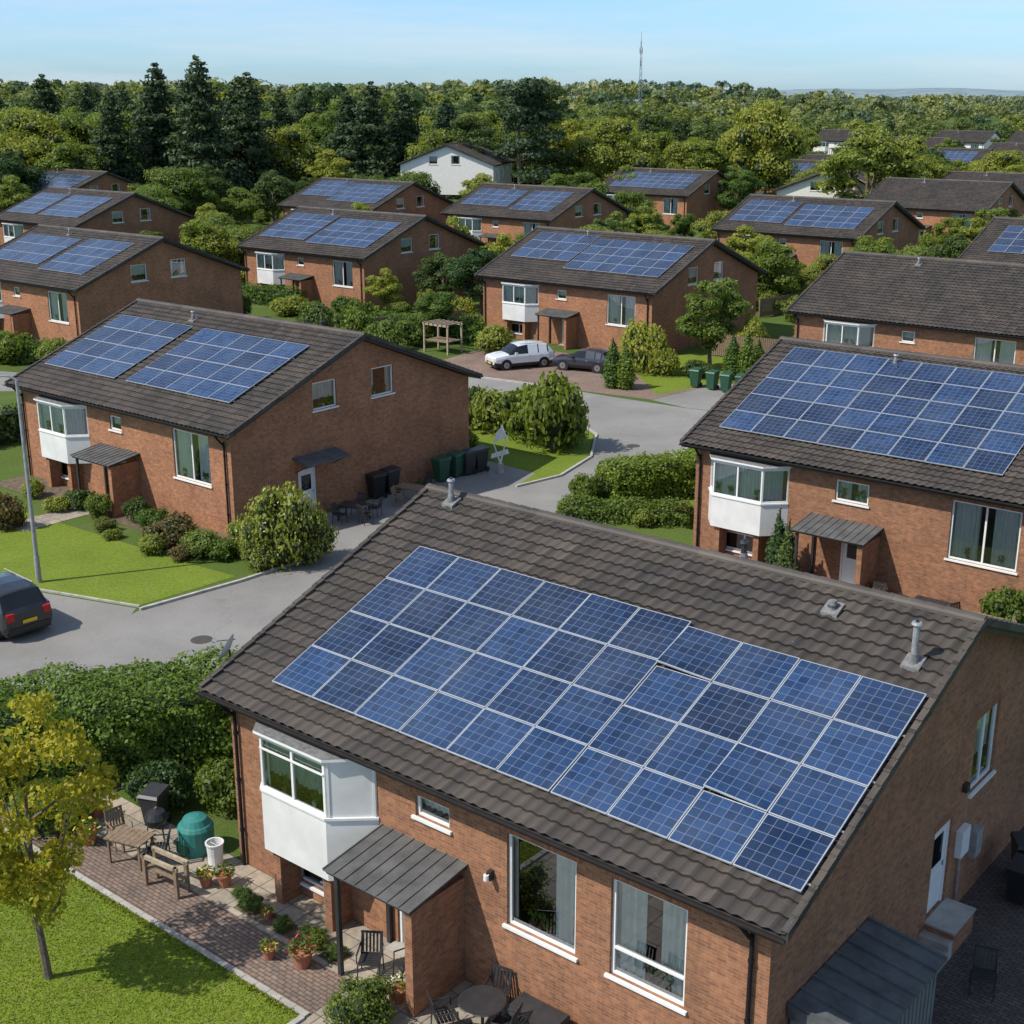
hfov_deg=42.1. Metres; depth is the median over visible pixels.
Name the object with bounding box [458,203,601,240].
windows
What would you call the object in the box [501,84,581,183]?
pine tree
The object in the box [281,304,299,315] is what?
shrub
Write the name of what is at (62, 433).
windows
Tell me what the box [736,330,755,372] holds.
thuja tree
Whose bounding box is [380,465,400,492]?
wheelie bin
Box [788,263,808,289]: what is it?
leafy tree
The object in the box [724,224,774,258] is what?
leafy tree
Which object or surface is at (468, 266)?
leafy tree
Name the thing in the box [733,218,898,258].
windows
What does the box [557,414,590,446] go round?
shrub
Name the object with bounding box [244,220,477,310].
walls
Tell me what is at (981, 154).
roof
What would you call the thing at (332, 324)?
wooden fence
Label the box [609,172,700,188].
solar panels
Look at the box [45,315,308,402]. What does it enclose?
solar panels
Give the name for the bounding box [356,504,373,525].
garden chair
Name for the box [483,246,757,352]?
walls
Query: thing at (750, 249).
leafy tree
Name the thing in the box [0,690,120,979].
young tree
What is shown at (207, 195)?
leafy tree
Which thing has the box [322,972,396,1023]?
garden shrub
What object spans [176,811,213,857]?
compost bin
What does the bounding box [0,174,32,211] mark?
leafy tree
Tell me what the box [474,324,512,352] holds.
shrub
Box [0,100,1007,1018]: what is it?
ground
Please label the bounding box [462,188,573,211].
solar panels
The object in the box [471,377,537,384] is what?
kerb
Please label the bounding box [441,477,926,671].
roof vents
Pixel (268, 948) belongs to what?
potted plant
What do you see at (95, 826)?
potted plant
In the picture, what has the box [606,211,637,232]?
leafy tree
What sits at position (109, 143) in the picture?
spruce tree
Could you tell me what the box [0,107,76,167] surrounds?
leafy tree
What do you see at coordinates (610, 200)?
roof trim
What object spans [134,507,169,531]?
shrub
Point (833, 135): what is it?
roof
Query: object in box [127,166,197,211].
leafy tree
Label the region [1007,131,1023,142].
roof
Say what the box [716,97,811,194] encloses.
leafy tree
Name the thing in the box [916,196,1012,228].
windows
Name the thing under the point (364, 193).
solar panels
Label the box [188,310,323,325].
roof vents
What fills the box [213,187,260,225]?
leafy tree
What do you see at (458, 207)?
roof
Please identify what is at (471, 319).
shrub
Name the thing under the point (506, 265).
roof
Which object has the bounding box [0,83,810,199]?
woodland
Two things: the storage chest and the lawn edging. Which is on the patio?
the storage chest
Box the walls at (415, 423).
[20,341,468,535]
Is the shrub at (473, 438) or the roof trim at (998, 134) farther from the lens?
the roof trim at (998, 134)
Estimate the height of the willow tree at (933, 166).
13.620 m
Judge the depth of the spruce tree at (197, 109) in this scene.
212.31 m
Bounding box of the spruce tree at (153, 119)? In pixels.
[124,62,186,184]
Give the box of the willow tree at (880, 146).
[811,125,931,198]
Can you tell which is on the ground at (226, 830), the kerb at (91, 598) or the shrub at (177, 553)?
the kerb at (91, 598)
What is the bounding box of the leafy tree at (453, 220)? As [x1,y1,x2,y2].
[446,216,478,239]
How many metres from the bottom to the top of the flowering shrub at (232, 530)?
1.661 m
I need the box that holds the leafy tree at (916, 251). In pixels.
[895,244,932,256]
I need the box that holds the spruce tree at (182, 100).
[170,73,228,170]
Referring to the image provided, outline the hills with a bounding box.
[563,88,1023,103]
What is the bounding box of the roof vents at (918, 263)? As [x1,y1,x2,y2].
[915,257,922,265]
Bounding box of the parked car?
[552,347,608,373]
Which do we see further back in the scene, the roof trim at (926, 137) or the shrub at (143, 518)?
the roof trim at (926, 137)
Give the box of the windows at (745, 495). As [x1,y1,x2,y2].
[708,452,1022,575]
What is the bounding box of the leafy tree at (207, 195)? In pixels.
[169,167,218,215]
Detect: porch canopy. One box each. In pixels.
[0,305,30,332]
[278,273,313,290]
[322,823,467,975]
[478,233,500,241]
[535,308,578,343]
[790,512,882,573]
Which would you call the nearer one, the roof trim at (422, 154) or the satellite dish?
the satellite dish
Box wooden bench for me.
[140,846,190,899]
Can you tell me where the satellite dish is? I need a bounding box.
[211,634,235,660]
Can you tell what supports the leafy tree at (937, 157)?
on the ground at (226, 830)
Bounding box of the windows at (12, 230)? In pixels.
[1,208,151,242]
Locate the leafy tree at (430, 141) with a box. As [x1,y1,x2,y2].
[404,127,458,196]
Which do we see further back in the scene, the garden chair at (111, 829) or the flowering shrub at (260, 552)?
the flowering shrub at (260, 552)
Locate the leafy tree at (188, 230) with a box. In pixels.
[179,221,231,258]
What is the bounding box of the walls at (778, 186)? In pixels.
[756,182,787,194]
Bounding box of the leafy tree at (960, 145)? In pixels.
[948,140,965,147]
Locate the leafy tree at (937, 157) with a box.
[915,153,952,172]
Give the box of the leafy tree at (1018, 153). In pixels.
[1003,149,1023,163]
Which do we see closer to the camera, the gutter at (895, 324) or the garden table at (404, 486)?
the garden table at (404, 486)
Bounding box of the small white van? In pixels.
[485,339,554,370]
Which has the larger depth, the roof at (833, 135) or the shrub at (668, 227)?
the roof at (833, 135)
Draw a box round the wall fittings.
[483,781,983,900]
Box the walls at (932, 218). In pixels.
[906,187,1023,245]
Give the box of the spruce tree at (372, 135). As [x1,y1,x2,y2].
[339,81,401,179]
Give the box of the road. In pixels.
[0,371,706,687]
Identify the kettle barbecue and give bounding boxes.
[144,807,168,847]
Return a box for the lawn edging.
[3,828,309,1023]
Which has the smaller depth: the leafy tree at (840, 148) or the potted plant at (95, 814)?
the potted plant at (95, 814)
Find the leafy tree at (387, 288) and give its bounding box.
[363,267,402,314]
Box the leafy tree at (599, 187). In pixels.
[578,182,609,195]
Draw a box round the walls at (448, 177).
[400,146,511,194]
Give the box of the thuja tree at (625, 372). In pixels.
[615,344,637,389]
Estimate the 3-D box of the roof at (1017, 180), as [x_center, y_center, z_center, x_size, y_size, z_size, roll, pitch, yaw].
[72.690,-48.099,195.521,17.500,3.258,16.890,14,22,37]
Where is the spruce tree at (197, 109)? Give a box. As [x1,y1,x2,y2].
[154,54,254,219]
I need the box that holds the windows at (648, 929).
[253,704,996,1015]
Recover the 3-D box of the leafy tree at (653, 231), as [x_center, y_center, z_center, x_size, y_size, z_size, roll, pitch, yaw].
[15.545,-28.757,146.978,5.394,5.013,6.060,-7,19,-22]
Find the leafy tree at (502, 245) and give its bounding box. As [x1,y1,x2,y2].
[488,233,513,254]
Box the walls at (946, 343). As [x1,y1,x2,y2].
[794,315,1023,364]
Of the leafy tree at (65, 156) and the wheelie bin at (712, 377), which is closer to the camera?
the wheelie bin at (712, 377)
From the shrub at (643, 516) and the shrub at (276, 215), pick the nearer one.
the shrub at (643, 516)
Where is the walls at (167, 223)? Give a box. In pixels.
[0,196,189,244]
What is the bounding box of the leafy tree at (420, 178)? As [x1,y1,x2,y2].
[391,169,441,205]
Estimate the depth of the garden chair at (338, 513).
60.93 m
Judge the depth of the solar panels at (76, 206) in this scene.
156.60 m
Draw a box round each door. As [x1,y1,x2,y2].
[123,462,319,511]
[385,820,975,973]
[559,319,563,345]
[839,542,856,583]
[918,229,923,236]
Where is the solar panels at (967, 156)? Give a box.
[930,150,978,161]
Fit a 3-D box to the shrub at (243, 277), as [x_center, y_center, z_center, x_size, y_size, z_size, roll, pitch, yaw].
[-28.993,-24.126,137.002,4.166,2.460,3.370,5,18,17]
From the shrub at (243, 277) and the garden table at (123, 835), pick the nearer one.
the garden table at (123, 835)
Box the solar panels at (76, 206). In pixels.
[7,193,111,217]
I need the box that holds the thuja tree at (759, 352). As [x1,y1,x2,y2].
[753,338,765,362]
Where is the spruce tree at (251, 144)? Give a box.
[219,71,297,208]
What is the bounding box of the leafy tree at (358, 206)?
[350,201,371,210]
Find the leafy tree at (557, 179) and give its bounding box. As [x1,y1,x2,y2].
[540,173,580,186]
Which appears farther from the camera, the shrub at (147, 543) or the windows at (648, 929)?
the shrub at (147, 543)
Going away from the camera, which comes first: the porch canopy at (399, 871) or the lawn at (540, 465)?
the porch canopy at (399, 871)
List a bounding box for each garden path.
[0,782,126,820]
[2,819,346,1014]
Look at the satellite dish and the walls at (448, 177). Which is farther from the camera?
the walls at (448, 177)
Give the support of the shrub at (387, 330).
on the ground at (226, 830)
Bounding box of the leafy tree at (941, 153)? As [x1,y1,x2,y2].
[916,147,954,166]
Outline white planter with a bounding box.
[205,837,223,867]
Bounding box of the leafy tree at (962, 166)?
[947,159,968,171]
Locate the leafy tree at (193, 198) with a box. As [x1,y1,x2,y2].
[183,180,200,212]
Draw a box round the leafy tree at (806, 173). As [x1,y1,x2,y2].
[784,168,815,183]
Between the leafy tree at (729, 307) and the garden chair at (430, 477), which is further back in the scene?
the leafy tree at (729, 307)
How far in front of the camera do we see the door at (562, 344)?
105.04 m
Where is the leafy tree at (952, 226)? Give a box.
[931,217,966,245]
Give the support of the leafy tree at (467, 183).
on the ground at (226, 830)
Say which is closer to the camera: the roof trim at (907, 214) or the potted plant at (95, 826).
the potted plant at (95, 826)
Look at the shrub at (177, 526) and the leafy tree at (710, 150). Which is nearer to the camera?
the shrub at (177, 526)
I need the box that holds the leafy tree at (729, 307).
[675,277,752,364]
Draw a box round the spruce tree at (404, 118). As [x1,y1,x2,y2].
[383,89,426,176]
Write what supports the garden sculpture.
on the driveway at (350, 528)
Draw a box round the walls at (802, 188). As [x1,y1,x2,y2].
[777,175,869,198]
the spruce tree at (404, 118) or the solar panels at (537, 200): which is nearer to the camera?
the solar panels at (537, 200)
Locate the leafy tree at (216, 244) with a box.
[181,223,241,263]
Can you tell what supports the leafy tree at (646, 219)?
on the ground at (226, 830)
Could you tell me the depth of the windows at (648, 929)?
29.63 m
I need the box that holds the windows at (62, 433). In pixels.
[33,364,395,488]
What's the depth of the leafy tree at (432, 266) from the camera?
121.33 m
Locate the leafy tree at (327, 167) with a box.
[304,149,356,179]
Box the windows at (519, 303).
[501,261,723,334]
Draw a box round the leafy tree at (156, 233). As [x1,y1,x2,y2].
[139,230,162,235]
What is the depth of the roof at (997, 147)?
320.21 m
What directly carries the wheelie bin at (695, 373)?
on the lawn at (677, 380)
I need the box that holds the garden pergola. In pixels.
[422,319,462,354]
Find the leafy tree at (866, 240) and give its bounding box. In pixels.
[855,235,893,251]
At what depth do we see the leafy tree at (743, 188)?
198.48 m
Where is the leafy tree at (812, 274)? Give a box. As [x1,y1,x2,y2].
[800,253,836,288]
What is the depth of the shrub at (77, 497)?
62.94 m
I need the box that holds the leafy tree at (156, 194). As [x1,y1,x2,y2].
[131,185,181,209]
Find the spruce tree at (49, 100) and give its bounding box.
[17,73,70,131]
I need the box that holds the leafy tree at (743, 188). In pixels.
[715,169,767,209]
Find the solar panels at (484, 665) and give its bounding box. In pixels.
[272,546,926,892]
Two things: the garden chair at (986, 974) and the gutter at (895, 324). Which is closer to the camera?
the garden chair at (986, 974)
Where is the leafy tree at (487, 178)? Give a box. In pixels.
[461,174,496,195]
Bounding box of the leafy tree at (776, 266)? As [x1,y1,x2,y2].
[745,238,802,295]
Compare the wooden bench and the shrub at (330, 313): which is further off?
the shrub at (330, 313)
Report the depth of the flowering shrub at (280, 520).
54.52 m
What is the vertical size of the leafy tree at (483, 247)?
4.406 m
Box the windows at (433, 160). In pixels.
[428,156,508,180]
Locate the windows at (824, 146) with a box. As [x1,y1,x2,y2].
[818,142,836,152]
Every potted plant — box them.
[72,816,99,846]
[84,793,107,819]
[194,864,215,887]
[212,861,235,887]
[258,938,279,960]
[260,904,274,919]
[285,933,316,969]
[385,972,405,1004]
[867,580,887,590]
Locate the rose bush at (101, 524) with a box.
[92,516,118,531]
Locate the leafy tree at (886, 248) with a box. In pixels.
[842,242,898,253]
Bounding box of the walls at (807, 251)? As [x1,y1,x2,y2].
[717,206,918,281]
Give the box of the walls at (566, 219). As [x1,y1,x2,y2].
[446,192,625,242]
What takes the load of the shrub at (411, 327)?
on the ground at (226, 830)
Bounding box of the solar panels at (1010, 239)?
[988,225,1023,253]
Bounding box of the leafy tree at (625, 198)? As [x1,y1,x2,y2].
[611,190,663,218]
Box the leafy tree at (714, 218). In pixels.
[689,210,730,239]
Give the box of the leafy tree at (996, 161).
[968,150,1023,172]
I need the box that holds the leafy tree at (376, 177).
[353,174,386,179]
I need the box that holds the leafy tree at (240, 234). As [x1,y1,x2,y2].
[226,227,259,271]
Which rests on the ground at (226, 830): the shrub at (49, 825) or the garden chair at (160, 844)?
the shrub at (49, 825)
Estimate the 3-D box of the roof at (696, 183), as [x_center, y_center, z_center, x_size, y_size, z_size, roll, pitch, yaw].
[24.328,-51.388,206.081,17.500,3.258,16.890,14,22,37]
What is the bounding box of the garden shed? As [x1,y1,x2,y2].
[786,916,947,1023]
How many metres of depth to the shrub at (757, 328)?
103.27 m
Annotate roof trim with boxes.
[0,186,195,227]
[0,224,249,292]
[4,298,482,439]
[43,168,146,187]
[198,483,1023,944]
[236,206,484,260]
[277,177,454,210]
[397,142,514,166]
[440,182,631,222]
[474,226,766,296]
[602,167,731,197]
[680,336,1023,509]
[711,194,925,240]
[730,159,824,182]
[773,171,873,191]
[785,250,1023,339]
[818,129,874,141]
[865,177,1023,212]
[892,136,951,139]
[928,147,994,166]
[934,130,1001,143]
[942,170,1023,178]
[957,216,1023,258]
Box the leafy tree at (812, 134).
[798,128,822,156]
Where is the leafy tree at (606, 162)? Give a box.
[569,116,658,181]
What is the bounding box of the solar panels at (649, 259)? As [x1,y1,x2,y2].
[511,232,692,276]
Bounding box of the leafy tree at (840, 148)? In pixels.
[831,141,861,154]
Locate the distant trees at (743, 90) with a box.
[0,76,1023,105]
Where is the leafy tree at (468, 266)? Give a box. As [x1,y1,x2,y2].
[442,248,499,313]
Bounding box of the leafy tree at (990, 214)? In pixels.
[966,207,1009,239]
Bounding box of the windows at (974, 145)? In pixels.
[970,137,996,147]
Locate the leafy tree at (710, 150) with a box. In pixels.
[684,139,732,169]
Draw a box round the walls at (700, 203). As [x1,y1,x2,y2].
[606,174,733,228]
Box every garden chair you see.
[103,805,132,851]
[147,824,171,864]
[330,502,346,524]
[351,492,366,515]
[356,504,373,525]
[356,930,384,979]
[368,496,382,517]
[390,485,405,506]
[392,947,404,980]
[418,472,432,485]
[426,990,459,1023]
[482,963,512,1022]
[490,1002,522,1023]
[873,581,886,591]
[950,601,962,609]
[968,944,998,1001]
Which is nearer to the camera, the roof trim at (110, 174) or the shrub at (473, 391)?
the shrub at (473, 391)
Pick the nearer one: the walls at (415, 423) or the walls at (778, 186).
the walls at (415, 423)
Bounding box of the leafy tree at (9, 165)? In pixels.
[0,150,49,210]
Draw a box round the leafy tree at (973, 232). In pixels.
[954,217,988,241]
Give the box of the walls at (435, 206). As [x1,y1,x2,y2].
[283,185,451,223]
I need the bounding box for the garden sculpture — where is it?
[491,426,508,473]
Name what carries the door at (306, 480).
attached to the walls at (415, 423)
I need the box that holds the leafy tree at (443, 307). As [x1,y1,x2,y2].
[412,291,458,343]
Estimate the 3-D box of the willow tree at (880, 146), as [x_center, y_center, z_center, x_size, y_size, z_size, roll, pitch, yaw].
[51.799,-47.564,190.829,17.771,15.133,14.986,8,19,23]
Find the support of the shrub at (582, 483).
on the ground at (226, 830)
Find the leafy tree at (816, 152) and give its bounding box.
[806,150,824,153]
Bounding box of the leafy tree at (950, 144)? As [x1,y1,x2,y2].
[934,137,957,147]
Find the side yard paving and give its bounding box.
[931,826,1023,1023]
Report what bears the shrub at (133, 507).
on the flower bed at (14, 484)
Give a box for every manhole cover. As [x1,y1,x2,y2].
[25,669,44,675]
[190,635,212,643]
[626,444,639,447]
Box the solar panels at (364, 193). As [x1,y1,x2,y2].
[301,180,400,202]
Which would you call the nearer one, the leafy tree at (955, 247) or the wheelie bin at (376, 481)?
the wheelie bin at (376, 481)
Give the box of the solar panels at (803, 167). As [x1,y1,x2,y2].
[738,163,814,175]
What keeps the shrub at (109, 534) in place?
on the lawn at (75, 560)
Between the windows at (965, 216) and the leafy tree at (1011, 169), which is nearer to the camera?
the windows at (965, 216)
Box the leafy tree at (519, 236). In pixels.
[510,233,526,244]
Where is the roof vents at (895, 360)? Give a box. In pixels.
[893,353,898,363]
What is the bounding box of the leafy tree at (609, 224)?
[582,218,627,231]
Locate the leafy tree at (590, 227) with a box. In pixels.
[578,224,621,231]
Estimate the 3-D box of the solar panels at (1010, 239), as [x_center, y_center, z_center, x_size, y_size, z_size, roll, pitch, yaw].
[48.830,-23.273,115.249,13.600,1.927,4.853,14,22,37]
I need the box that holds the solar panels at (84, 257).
[0,233,133,274]
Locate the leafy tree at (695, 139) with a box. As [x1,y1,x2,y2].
[683,136,704,143]
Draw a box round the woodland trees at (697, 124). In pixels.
[0,75,1023,146]
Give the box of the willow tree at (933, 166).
[865,134,949,181]
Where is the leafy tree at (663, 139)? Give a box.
[629,129,681,167]
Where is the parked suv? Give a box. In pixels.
[0,568,51,639]
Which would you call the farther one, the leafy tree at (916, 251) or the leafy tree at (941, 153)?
the leafy tree at (941, 153)
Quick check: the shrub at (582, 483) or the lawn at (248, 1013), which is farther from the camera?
the shrub at (582, 483)
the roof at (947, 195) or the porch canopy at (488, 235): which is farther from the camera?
the roof at (947, 195)
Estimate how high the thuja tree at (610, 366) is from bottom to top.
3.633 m
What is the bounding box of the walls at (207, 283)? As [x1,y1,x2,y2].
[0,242,242,343]
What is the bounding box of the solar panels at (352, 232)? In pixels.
[260,213,400,247]
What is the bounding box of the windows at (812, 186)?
[810,182,846,191]
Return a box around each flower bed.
[0,475,227,541]
[233,906,351,965]
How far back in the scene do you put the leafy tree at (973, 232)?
144.51 m
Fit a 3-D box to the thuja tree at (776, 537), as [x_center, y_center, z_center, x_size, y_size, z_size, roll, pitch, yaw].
[10.684,1.402,53.425,1.106,3.365,1.102,16,24,42]
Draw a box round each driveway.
[0,593,135,664]
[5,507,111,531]
[324,461,534,551]
[444,345,704,399]
[653,383,733,409]
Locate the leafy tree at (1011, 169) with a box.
[999,165,1019,172]
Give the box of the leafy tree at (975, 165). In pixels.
[962,159,1000,171]
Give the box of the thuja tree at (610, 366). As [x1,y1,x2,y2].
[601,337,620,388]
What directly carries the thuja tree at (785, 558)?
on the ground at (226, 830)
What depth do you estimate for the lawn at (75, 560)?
55.44 m
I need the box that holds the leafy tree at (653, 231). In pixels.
[641,228,670,234]
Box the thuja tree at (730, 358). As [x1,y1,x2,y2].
[720,334,740,379]
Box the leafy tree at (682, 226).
[668,213,695,236]
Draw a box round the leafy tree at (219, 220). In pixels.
[179,211,248,239]
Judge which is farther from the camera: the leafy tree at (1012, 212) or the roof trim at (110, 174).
the roof trim at (110, 174)
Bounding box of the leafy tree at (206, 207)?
[190,203,231,224]
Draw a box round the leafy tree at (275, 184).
[251,170,300,222]
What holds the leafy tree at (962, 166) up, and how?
on the ground at (226, 830)
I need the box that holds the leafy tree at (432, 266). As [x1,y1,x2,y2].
[413,251,471,293]
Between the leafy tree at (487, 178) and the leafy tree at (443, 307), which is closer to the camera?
the leafy tree at (443, 307)
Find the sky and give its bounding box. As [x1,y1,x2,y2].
[0,0,1023,90]
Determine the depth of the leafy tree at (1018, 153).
295.41 m
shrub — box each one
[0,330,33,364]
[0,491,27,531]
[3,774,89,841]
[19,476,45,498]
[34,337,65,359]
[41,495,70,512]
[64,488,98,509]
[84,493,113,518]
[100,528,123,540]
[120,496,153,523]
[121,757,198,808]
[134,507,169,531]
[136,532,169,554]
[141,511,198,550]
[167,541,192,562]
[177,528,219,559]
[192,756,236,816]
[205,537,238,561]
[225,518,245,558]
[230,885,253,899]
[231,220,247,225]
[234,480,325,572]
[236,893,266,912]
[239,533,279,572]
[241,271,245,284]
[242,291,252,313]
[250,225,264,230]
[253,209,271,225]
[267,294,309,315]
[269,208,279,219]
[272,913,293,933]
[277,207,282,219]
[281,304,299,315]
[294,302,333,325]
[296,300,331,316]
[296,506,339,567]
[299,922,329,949]
[302,303,334,317]
[320,942,348,962]
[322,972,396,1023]
[330,295,353,315]
[331,307,374,331]
[340,297,374,315]
[362,317,403,344]
[389,301,410,312]
[395,315,427,347]
[416,289,436,314]
[418,304,436,336]
[451,313,486,335]
[452,294,477,314]
[469,384,488,428]
[469,386,510,435]
[469,428,480,447]
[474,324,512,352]
[498,382,539,444]
[520,369,588,454]
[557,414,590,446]
[568,472,601,503]
[592,472,613,500]
[618,318,671,374]
[631,507,652,527]
[646,345,680,376]
[662,224,670,230]
[667,500,693,520]
[680,359,713,377]
[724,331,746,343]
[741,319,769,340]
[743,312,757,330]
[757,290,779,312]
[780,295,797,321]
[918,234,935,247]
[921,232,933,237]
[926,243,938,255]
[979,585,1023,623]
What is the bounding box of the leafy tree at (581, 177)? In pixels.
[570,171,601,186]
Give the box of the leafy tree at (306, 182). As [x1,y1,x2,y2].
[294,176,316,192]
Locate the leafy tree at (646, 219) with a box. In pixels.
[628,205,664,232]
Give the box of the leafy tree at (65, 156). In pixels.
[33,142,108,170]
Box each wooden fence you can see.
[303,316,388,327]
[379,309,464,323]
[711,334,777,357]
[758,292,802,317]
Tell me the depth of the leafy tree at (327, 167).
219.32 m
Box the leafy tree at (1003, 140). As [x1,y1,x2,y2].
[990,138,1008,142]
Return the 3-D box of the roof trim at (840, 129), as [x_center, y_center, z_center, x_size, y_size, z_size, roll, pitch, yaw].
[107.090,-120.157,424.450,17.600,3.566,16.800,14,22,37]
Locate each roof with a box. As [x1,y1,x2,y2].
[0,188,130,226]
[0,226,159,289]
[5,302,358,434]
[31,169,104,194]
[199,491,1023,934]
[236,207,422,258]
[279,178,411,210]
[402,142,514,164]
[442,184,590,220]
[476,228,711,293]
[602,168,716,195]
[680,340,1023,503]
[712,195,893,238]
[731,160,821,179]
[779,170,876,187]
[786,253,1023,335]
[803,155,831,159]
[817,129,871,140]
[866,178,1010,210]
[891,137,943,146]
[925,148,990,165]
[935,131,995,142]
[944,171,1023,192]
[959,218,1023,263]
[989,143,1023,158]
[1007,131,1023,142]
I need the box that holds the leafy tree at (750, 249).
[743,235,769,252]
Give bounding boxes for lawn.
[0,512,233,604]
[0,836,297,1023]
[469,423,592,483]
[592,449,694,527]
[633,353,724,394]
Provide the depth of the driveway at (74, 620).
49.26 m
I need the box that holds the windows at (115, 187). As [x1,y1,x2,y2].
[89,183,119,190]
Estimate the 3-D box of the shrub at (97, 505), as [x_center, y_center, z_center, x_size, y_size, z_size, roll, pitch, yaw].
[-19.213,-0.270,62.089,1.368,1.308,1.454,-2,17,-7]
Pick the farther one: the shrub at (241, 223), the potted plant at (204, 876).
the shrub at (241, 223)
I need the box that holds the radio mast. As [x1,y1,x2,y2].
[638,31,642,107]
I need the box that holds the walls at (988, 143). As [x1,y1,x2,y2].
[963,133,999,147]
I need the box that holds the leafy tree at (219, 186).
[189,164,235,205]
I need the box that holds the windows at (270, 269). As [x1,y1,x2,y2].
[255,234,440,288]
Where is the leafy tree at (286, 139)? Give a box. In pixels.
[259,124,332,180]
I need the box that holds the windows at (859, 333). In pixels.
[823,318,1016,363]
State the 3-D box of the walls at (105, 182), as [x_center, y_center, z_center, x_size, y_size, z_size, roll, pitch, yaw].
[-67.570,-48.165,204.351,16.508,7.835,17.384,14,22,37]
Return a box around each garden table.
[103,825,155,870]
[336,500,370,522]
[395,482,424,500]
[458,985,506,1023]
[914,595,950,606]
[966,609,1003,619]
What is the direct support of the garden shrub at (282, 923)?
on the flower bed at (292, 932)
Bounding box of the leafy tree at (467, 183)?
[458,173,492,194]
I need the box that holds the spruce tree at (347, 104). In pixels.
[326,91,366,172]
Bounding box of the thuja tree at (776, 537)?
[764,508,786,565]
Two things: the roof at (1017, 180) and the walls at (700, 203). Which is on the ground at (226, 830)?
the walls at (700, 203)
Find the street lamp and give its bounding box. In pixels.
[0,375,41,582]
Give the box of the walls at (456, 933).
[230,631,1023,1023]
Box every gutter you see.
[0,280,77,335]
[2,376,483,533]
[195,691,784,1023]
[236,244,485,302]
[440,212,632,225]
[474,276,653,325]
[606,192,684,207]
[679,443,1023,545]
[715,230,854,248]
[785,312,1023,338]
[905,208,980,217]
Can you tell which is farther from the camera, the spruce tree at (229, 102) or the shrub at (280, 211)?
the spruce tree at (229, 102)
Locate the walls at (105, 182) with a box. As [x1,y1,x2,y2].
[1,174,135,209]
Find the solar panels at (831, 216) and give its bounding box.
[729,200,873,228]
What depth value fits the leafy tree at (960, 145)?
355.52 m
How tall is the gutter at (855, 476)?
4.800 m
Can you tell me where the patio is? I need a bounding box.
[76,793,509,1023]
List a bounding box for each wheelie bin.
[137,782,171,827]
[365,470,387,498]
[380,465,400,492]
[430,454,451,481]
[446,450,465,476]
[461,448,477,474]
[472,445,489,470]
[689,367,703,386]
[705,369,719,388]
[719,371,733,391]
[735,373,744,382]
[1005,852,1023,904]
[1007,831,1023,864]
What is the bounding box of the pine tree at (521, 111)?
[490,77,565,183]
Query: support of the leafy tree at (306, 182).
on the ground at (226, 830)
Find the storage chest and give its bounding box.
[503,991,570,1023]
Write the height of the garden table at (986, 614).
0.740 m
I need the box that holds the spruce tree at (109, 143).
[88,90,146,186]
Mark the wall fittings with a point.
(968, 841)
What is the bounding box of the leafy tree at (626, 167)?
[608,164,636,179]
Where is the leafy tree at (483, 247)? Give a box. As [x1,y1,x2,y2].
[478,243,493,282]
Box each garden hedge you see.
[0,337,68,364]
[0,401,25,444]
[0,642,238,804]
[241,281,308,305]
[369,309,485,346]
[554,490,693,528]
[591,447,696,503]
[757,286,802,303]
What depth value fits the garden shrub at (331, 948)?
30.21 m
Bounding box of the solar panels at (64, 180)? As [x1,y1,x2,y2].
[12,172,90,188]
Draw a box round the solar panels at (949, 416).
[719,347,1023,475]
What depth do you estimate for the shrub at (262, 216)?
203.39 m
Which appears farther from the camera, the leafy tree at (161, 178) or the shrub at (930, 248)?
the leafy tree at (161, 178)
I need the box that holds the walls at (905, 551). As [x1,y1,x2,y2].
[693,449,1023,613]
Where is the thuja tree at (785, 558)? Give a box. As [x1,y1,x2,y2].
[774,519,800,570]
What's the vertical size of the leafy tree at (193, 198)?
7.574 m
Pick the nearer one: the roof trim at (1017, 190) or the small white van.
the small white van
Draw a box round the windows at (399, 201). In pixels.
[291,196,424,209]
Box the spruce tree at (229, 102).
[218,76,280,202]
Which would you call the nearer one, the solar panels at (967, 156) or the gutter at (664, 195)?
the gutter at (664, 195)
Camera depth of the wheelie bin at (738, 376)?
87.43 m
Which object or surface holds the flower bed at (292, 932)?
on the patio
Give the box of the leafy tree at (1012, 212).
[1007,208,1023,217]
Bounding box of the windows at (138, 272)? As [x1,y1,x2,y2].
[0,258,187,324]
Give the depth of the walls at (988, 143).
407.45 m
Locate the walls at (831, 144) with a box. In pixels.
[813,132,873,153]
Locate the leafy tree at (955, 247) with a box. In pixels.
[931,232,970,258]
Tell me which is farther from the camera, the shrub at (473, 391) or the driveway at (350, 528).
the shrub at (473, 391)
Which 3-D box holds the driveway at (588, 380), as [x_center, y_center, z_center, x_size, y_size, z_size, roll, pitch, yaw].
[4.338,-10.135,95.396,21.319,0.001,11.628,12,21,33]
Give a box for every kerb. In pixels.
[39,588,139,606]
[139,553,324,609]
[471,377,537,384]
[515,427,597,486]
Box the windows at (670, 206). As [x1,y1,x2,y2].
[607,185,722,214]
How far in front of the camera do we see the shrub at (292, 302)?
118.80 m
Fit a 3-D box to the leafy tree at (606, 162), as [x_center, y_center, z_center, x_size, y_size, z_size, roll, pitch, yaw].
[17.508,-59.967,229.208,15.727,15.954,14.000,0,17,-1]

